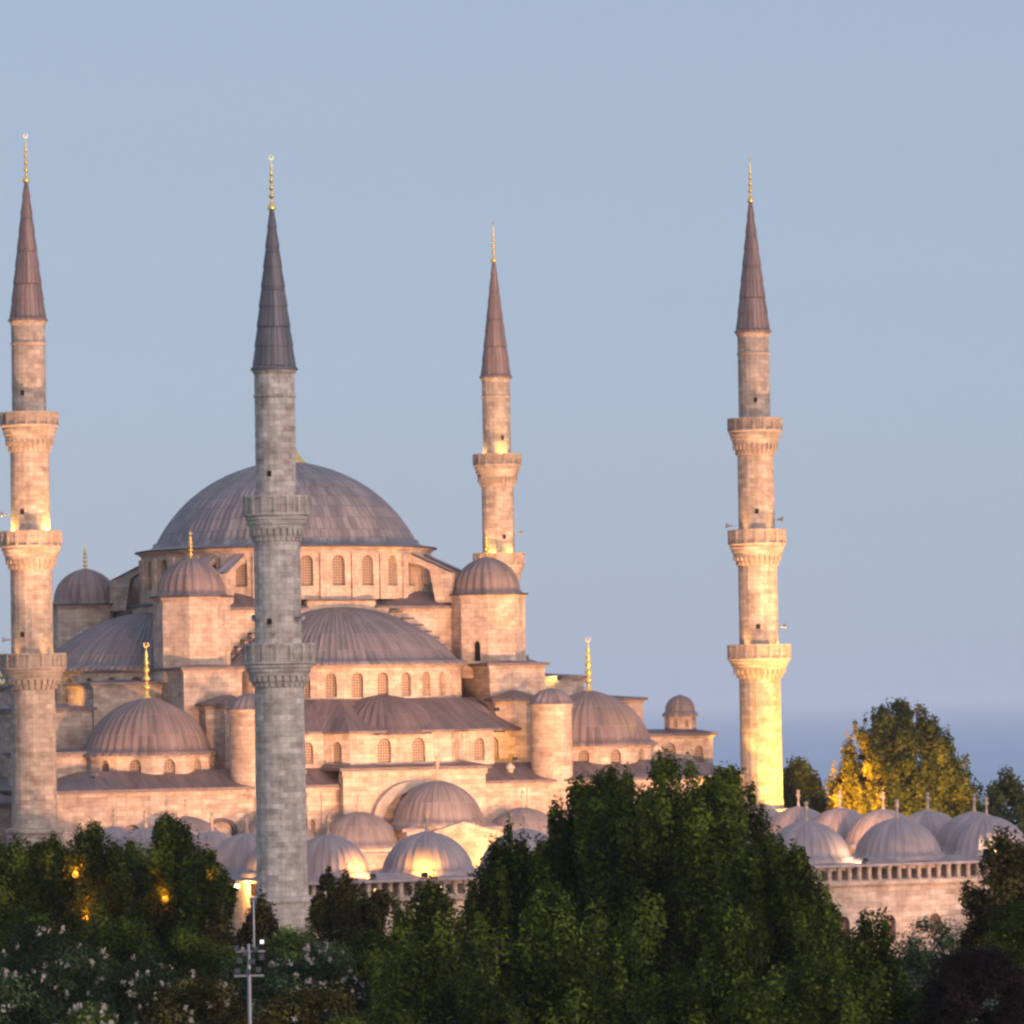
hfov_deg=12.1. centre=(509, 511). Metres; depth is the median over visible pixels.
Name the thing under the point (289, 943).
bush
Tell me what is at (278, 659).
minaret
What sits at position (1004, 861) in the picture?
broadleaf tree
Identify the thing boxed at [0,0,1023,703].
sky
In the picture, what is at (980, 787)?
tree
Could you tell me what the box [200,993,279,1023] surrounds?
bush
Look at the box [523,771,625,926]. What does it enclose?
broadleaf tree
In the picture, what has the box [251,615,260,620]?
loudspeaker
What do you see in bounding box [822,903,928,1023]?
broadleaf tree
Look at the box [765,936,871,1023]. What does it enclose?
broadleaf tree
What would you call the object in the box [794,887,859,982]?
broadleaf tree
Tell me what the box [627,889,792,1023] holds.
broadleaf tree
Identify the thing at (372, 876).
floodlight
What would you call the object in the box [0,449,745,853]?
mosque
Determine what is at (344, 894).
broadleaf tree
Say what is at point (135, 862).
broadleaf tree
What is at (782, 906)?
broadleaf tree
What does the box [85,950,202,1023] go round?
flowering tree
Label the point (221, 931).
broadleaf tree
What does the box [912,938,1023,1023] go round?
plum tree
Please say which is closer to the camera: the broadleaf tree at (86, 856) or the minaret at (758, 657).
the broadleaf tree at (86, 856)
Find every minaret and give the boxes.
[0,134,66,850]
[242,156,314,940]
[473,222,528,657]
[727,157,790,811]
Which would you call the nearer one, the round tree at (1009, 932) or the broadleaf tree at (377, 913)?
the round tree at (1009, 932)
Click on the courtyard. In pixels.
(918, 864)
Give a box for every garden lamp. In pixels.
[72,871,78,935]
[162,896,168,948]
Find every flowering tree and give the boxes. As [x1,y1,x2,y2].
[0,917,121,1023]
[50,989,123,1023]
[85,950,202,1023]
[252,930,375,1023]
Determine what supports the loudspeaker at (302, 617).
attached to the minaret at (278, 659)
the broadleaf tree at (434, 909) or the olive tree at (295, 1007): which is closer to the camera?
the olive tree at (295, 1007)
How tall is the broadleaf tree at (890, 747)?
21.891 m
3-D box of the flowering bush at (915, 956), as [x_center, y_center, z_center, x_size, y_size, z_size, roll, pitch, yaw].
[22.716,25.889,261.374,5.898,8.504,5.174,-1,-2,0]
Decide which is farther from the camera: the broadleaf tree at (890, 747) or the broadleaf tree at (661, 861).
the broadleaf tree at (890, 747)
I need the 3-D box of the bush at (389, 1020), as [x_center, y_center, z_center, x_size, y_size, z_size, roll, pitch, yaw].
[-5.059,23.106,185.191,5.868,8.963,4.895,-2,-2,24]
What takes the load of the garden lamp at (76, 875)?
on the ground
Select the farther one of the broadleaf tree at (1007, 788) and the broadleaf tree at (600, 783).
the broadleaf tree at (1007, 788)
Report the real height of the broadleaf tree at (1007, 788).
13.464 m
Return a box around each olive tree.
[130,969,258,1023]
[254,974,371,1023]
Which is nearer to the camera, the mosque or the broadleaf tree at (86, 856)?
the broadleaf tree at (86, 856)
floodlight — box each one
[369,873,377,878]
[420,872,427,876]
[862,858,869,862]
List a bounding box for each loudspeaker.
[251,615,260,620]
[296,614,304,620]
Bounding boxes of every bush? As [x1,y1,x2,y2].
[0,902,83,1023]
[0,968,65,1023]
[59,910,175,1001]
[152,924,242,1021]
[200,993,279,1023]
[266,924,318,986]
[324,998,440,1023]
[334,925,394,1016]
[894,913,977,1022]
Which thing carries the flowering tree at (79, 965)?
on the ground
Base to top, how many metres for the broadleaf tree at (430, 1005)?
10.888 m
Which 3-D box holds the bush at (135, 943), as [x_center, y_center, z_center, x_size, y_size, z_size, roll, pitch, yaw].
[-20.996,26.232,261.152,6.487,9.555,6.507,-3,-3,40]
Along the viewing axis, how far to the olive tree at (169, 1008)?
203.54 m
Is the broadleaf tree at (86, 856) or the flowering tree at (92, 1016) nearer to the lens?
the flowering tree at (92, 1016)
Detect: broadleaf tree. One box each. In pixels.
[0,832,57,938]
[9,831,86,949]
[26,817,150,999]
[97,837,152,947]
[112,811,207,981]
[168,843,238,954]
[188,900,245,1012]
[208,940,290,1023]
[235,886,284,997]
[304,863,371,1015]
[347,884,415,985]
[366,869,492,1023]
[368,932,468,1023]
[445,879,643,1023]
[454,813,554,1016]
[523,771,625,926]
[557,746,768,1023]
[568,761,651,826]
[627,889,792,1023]
[680,761,783,979]
[711,825,834,1014]
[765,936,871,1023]
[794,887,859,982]
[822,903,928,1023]
[955,818,1023,952]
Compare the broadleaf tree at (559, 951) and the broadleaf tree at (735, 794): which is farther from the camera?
the broadleaf tree at (735, 794)
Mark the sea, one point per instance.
(987, 734)
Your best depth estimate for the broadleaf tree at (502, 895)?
244.71 m
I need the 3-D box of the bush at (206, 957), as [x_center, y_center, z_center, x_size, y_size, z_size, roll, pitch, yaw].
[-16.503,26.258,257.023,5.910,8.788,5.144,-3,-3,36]
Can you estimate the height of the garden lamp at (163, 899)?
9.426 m
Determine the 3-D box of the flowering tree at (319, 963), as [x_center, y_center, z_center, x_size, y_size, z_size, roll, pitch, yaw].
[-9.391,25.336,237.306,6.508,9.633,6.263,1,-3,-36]
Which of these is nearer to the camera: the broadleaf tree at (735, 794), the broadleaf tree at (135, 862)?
the broadleaf tree at (735, 794)
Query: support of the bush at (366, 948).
on the ground
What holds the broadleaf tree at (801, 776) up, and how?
on the ground
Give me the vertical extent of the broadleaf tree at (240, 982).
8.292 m
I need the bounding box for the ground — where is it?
[470,959,999,1023]
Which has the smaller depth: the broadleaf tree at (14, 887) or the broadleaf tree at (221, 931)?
the broadleaf tree at (221, 931)
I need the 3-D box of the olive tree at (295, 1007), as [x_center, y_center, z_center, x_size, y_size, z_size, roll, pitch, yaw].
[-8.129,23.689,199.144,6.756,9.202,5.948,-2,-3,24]
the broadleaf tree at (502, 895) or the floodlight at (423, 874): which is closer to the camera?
the broadleaf tree at (502, 895)
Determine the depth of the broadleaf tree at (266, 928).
274.73 m
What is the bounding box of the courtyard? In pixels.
[92,755,1023,970]
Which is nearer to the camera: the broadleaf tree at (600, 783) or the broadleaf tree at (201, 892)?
the broadleaf tree at (600, 783)
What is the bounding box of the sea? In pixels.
[643,697,1023,827]
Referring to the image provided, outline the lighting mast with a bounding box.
[234,900,264,1023]
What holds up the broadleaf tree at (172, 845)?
on the ground
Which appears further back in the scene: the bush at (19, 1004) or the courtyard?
the courtyard
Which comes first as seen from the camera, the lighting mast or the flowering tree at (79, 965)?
the lighting mast
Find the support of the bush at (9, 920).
on the ground
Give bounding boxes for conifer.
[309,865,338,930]
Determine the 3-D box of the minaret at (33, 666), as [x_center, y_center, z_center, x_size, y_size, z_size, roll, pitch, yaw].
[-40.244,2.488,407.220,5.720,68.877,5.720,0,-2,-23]
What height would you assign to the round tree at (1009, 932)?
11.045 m
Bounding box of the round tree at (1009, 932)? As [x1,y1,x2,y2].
[980,892,1023,999]
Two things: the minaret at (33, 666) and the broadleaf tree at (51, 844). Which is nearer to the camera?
the broadleaf tree at (51, 844)
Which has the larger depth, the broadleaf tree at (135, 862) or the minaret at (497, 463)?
the minaret at (497, 463)
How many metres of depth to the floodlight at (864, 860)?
370.13 m

